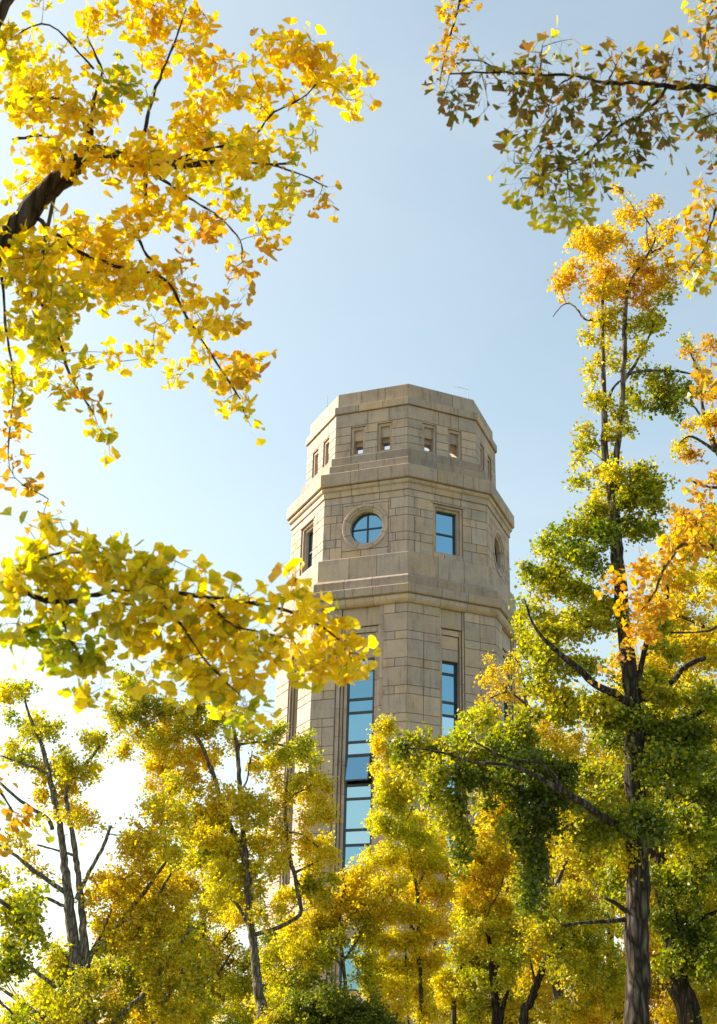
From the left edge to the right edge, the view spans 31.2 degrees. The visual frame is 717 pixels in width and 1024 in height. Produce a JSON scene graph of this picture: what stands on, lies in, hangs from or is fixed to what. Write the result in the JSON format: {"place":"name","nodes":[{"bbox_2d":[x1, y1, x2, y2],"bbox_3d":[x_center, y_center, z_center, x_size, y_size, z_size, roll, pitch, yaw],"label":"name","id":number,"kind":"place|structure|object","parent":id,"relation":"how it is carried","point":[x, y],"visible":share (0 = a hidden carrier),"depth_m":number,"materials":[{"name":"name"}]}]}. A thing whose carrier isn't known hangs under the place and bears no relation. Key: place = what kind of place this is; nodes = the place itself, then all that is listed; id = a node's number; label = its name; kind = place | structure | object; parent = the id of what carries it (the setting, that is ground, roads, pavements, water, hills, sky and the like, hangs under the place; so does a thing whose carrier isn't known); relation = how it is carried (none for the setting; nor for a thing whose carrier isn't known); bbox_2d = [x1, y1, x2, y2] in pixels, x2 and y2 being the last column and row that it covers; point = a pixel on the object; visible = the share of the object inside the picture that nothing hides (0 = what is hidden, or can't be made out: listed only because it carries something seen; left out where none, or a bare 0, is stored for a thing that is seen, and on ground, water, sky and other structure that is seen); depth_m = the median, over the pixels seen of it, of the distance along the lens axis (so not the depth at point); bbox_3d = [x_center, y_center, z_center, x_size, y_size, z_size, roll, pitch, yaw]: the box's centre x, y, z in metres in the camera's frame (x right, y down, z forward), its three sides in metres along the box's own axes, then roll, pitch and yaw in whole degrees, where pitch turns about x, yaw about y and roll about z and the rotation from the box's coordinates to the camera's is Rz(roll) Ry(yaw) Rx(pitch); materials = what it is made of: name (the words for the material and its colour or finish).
{"place":"outdoors","nodes":[
{"label":"outdoors","id":0,"kind":"place"},
{"bbox_2d":[0,0,716,1023],"label":"sky","id":1,"kind":"structure","parent":0,"point":[424,277],"materials":[{"name":"blue"}]},
{"label":"ground","id":2,"kind":"structure","parent":0,"visible":0},
{"bbox_2d":[0,763,54,857],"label":"ginkgo tree","id":3,"kind":"object","parent":2,"relation":"on","point":[16,822],"visible":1,"depth_m":6.49,"materials":[{"name":"yellow plant"}]},
{"bbox_2d":[0,863,58,1023],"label":"ginkgo tree","id":4,"kind":"object","parent":2,"relation":"on","point":[22,909],"visible":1,"depth_m":16.29,"materials":[{"name":"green plant"}]},
{"bbox_2d":[0,965,74,1023],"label":"ginkgo tree","id":5,"kind":"object","parent":2,"relation":"on","point":[26,989],"visible":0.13,"depth_m":31.60,"materials":[{"name":"yellow plant"}]},
{"bbox_2d":[0,678,232,1023],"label":"ginkgo tree","id":6,"kind":"object","parent":2,"relation":"on","point":[73,974],"visible":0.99,"depth_m":23.09,"materials":[{"name":"yellow plant"}]},
{"bbox_2d":[89,843,227,1023],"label":"ginkgo tree","id":7,"kind":"object","parent":2,"relation":"on","point":[202,908],"visible":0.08,"depth_m":34.65,"materials":[{"name":"yellow plant"}]},
{"bbox_2d":[0,0,381,540],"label":"ginkgo tree","id":8,"kind":"object","parent":2,"relation":"on","point":[157,162],"visible":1,"depth_m":6.59,"materials":[{"name":"yellow plant"}]},
{"bbox_2d":[0,506,381,738],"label":"ginkgo tree","id":9,"kind":"object","parent":2,"relation":"on","point":[138,582],"visible":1,"depth_m":4.52,"materials":[{"name":"yellow plant"}]},
{"bbox_2d":[158,834,286,1023],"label":"ginkgo tree","id":10,"kind":"object","parent":2,"relation":"on","point":[222,938],"visible":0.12,"depth_m":37.98,"materials":[{"name":"yellow plant"}]},
{"bbox_2d":[93,659,354,1020],"bbox_3d":[-3.100,8.308,27.063,5.998,10.829,2.910,1,-24,2],"label":"ginkgo tree","id":11,"kind":"object","parent":2,"relation":"on","point":[212,824],"visible":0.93,"depth_m":27.62,"materials":[{"name":"yellow plant"}]},
{"bbox_2d":[216,917,334,1023],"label":"ginkgo tree","id":12,"kind":"object","parent":2,"relation":"on","point":[235,985],"visible":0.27,"depth_m":33.59,"materials":[{"name":"yellow plant"}]},
{"bbox_2d":[242,845,392,1019],"bbox_3d":[-0.862,10.789,27.882,3.225,7.122,2.127,1,-24,2],"label":"ginkgo tree","id":13,"kind":"object","parent":2,"relation":"on","point":[357,910],"visible":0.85,"depth_m":28.49,"materials":[{"name":"yellow plant"}]},
{"bbox_2d":[252,971,420,1023],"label":"shrub","id":14,"kind":"object","parent":2,"relation":"on","point":[339,1005],"visible":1,"depth_m":24.98,"materials":[{"name":"green plant"}]},
{"bbox_2d":[342,709,462,1023],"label":"ginkgo tree","id":15,"kind":"object","parent":2,"relation":"on","point":[428,863],"visible":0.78,"depth_m":29.81,"materials":[{"name":"yellow plant"}]},
{"bbox_2d":[422,0,482,94],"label":"ginkgo tree","id":16,"kind":"object","parent":2,"relation":"on","point":[447,37],"visible":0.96,"depth_m":9.09,"materials":[{"name":"yellow plant"}]},
{"bbox_2d":[421,792,537,1023],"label":"ginkgo tree","id":17,"kind":"object","parent":2,"relation":"on","point":[453,996],"visible":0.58,"depth_m":31.41,"materials":[{"name":"yellow plant"}]},
{"bbox_2d":[447,910,535,1023],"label":"ginkgo tree","id":18,"kind":"object","parent":2,"relation":"on","point":[478,935],"visible":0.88,"depth_m":28.09,"materials":[{"name":"yellow plant"}]},
{"bbox_2d":[427,811,575,1023],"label":"ginkgo tree","id":19,"kind":"object","parent":2,"relation":"on","point":[525,980],"visible":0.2,"depth_m":32.78,"materials":[{"name":"yellow plant"}]},
{"bbox_2d":[378,181,716,1023],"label":"ginkgo tree","id":20,"kind":"object","parent":2,"relation":"on","point":[636,823],"visible":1,"depth_m":20.29,"materials":[{"name":"green plant"}]},
{"bbox_2d":[470,881,626,1023],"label":"ginkgo tree","id":21,"kind":"object","parent":2,"relation":"on","point":[568,937],"visible":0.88,"depth_m":27.17,"materials":[{"name":"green plant"}]},
{"bbox_2d":[479,729,624,1023],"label":"ginkgo tree","id":22,"kind":"object","parent":2,"relation":"on","point":[590,900],"visible":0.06,"depth_m":35.46,"materials":[{"name":"yellow plant"}]},
{"bbox_2d":[467,648,657,1023],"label":"ginkgo tree","id":23,"kind":"object","parent":2,"relation":"on","point":[557,743],"visible":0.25,"depth_m":32.98,"materials":[{"name":"yellow plant"}]},
{"bbox_2d":[422,13,716,236],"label":"ginkgo tree","id":24,"kind":"object","parent":2,"relation":"on","point":[571,93],"visible":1,"depth_m":5.91,"materials":[{"name":"green plant"}]},
{"bbox_2d":[540,677,679,1023],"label":"ginkgo tree","id":25,"kind":"object","parent":2,"relation":"on","point":[609,933],"visible":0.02,"depth_m":38.85,"materials":[{"name":"green plant"}]},
{"bbox_2d":[540,667,716,1023],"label":"ginkgo tree","id":26,"kind":"object","parent":2,"relation":"on","point":[672,925],"visible":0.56,"depth_m":23.11,"materials":[{"name":"yellow plant"}]},
{"bbox_2d":[587,343,716,686],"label":"ginkgo tree","id":27,"kind":"object","parent":2,"relation":"on","point":[665,576],"visible":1,"depth_m":9.19,"materials":[{"name":"yellow plant"}]},
{"bbox_2d":[597,580,716,1023],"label":"ginkgo tree","id":28,"kind":"object","parent":2,"relation":"on","point":[655,995],"visible":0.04,"depth_m":37.69,"materials":[{"name":"green plant"}]},
{"bbox_2d":[601,328,716,722],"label":"ginkgo tree","id":29,"kind":"object","parent":2,"relation":"on","point":[697,646],"visible":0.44,"depth_m":23.11,"materials":[{"name":"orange plant"}]},
{"bbox_2d":[649,788,716,1023],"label":"ginkgo tree","id":30,"kind":"object","parent":2,"relation":"on","point":[660,1015],"visible":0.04,"depth_m":30.71,"materials":[{"name":"green plant"}]},
{"bbox_2d":[668,0,716,298],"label":"ginkgo tree","id":31,"kind":"object","parent":2,"relation":"on","point":[707,255],"visible":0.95,"depth_m":6.73,"materials":[{"name":"yellow plant"}]},
{"label":"path","id":32,"kind":"structure","parent":0,"visible":0},
{"bbox_2d":[263,384,538,1023],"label":"tower","id":33,"kind":"structure","parent":32,"relation":"on","point":[402,549],"depth_m":59.34,"materials":[{"name":"stone"}]},
{"bbox_2d":[300,516,314,574],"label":"rectangular window","id":34,"kind":"structure","parent":33,"relation":"in","point":[307,539],"depth_m":63.10,"materials":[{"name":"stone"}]},
{"bbox_2d":[339,939,369,990],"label":"lower window","id":35,"kind":"structure","parent":33,"relation":"in","point":[348,968],"depth_m":52.22,"materials":[{"name":"blue glass"}]},
{"bbox_2d":[342,657,374,876],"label":"tall window","id":36,"kind":"structure","parent":33,"relation":"in","point":[360,696],"depth_m":55.32,"materials":[{"name":"blue glass"}]},
{"bbox_2d":[342,504,388,549],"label":"round window","id":37,"kind":"structure","parent":33,"relation":"in","point":[363,527],"depth_m":60.37,"materials":[{"name":"glass"}]},
{"bbox_2d":[431,501,464,557],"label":"rectangular window","id":38,"kind":"structure","parent":33,"relation":"in","point":[447,521],"depth_m":60.52,"materials":[{"name":"glass"}]},
{"bbox_2d":[442,661,457,878],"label":"tall window","id":39,"kind":"structure","parent":33,"relation":"in","point":[449,670],"depth_m":56.99,"materials":[{"name":"blue glass"}]},
{"bbox_2d":[443,942,458,981],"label":"lower window","id":40,"kind":"structure","parent":33,"relation":"in","point":[445,943],"depth_m":52.67,"materials":[{"name":"blue glass"}]},
{"bbox_2d":[492,530,505,576],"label":"round window","id":41,"kind":"structure","parent":33,"relation":"in","point":[498,546],"depth_m":63.41,"materials":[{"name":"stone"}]},
{"bbox_2d":[503,683,509,786],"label":"tall window","id":42,"kind":"structure","parent":33,"relation":"in","point":[505,704],"depth_m":60.01,"materials":[{"name":"blue glass"}]}
]}

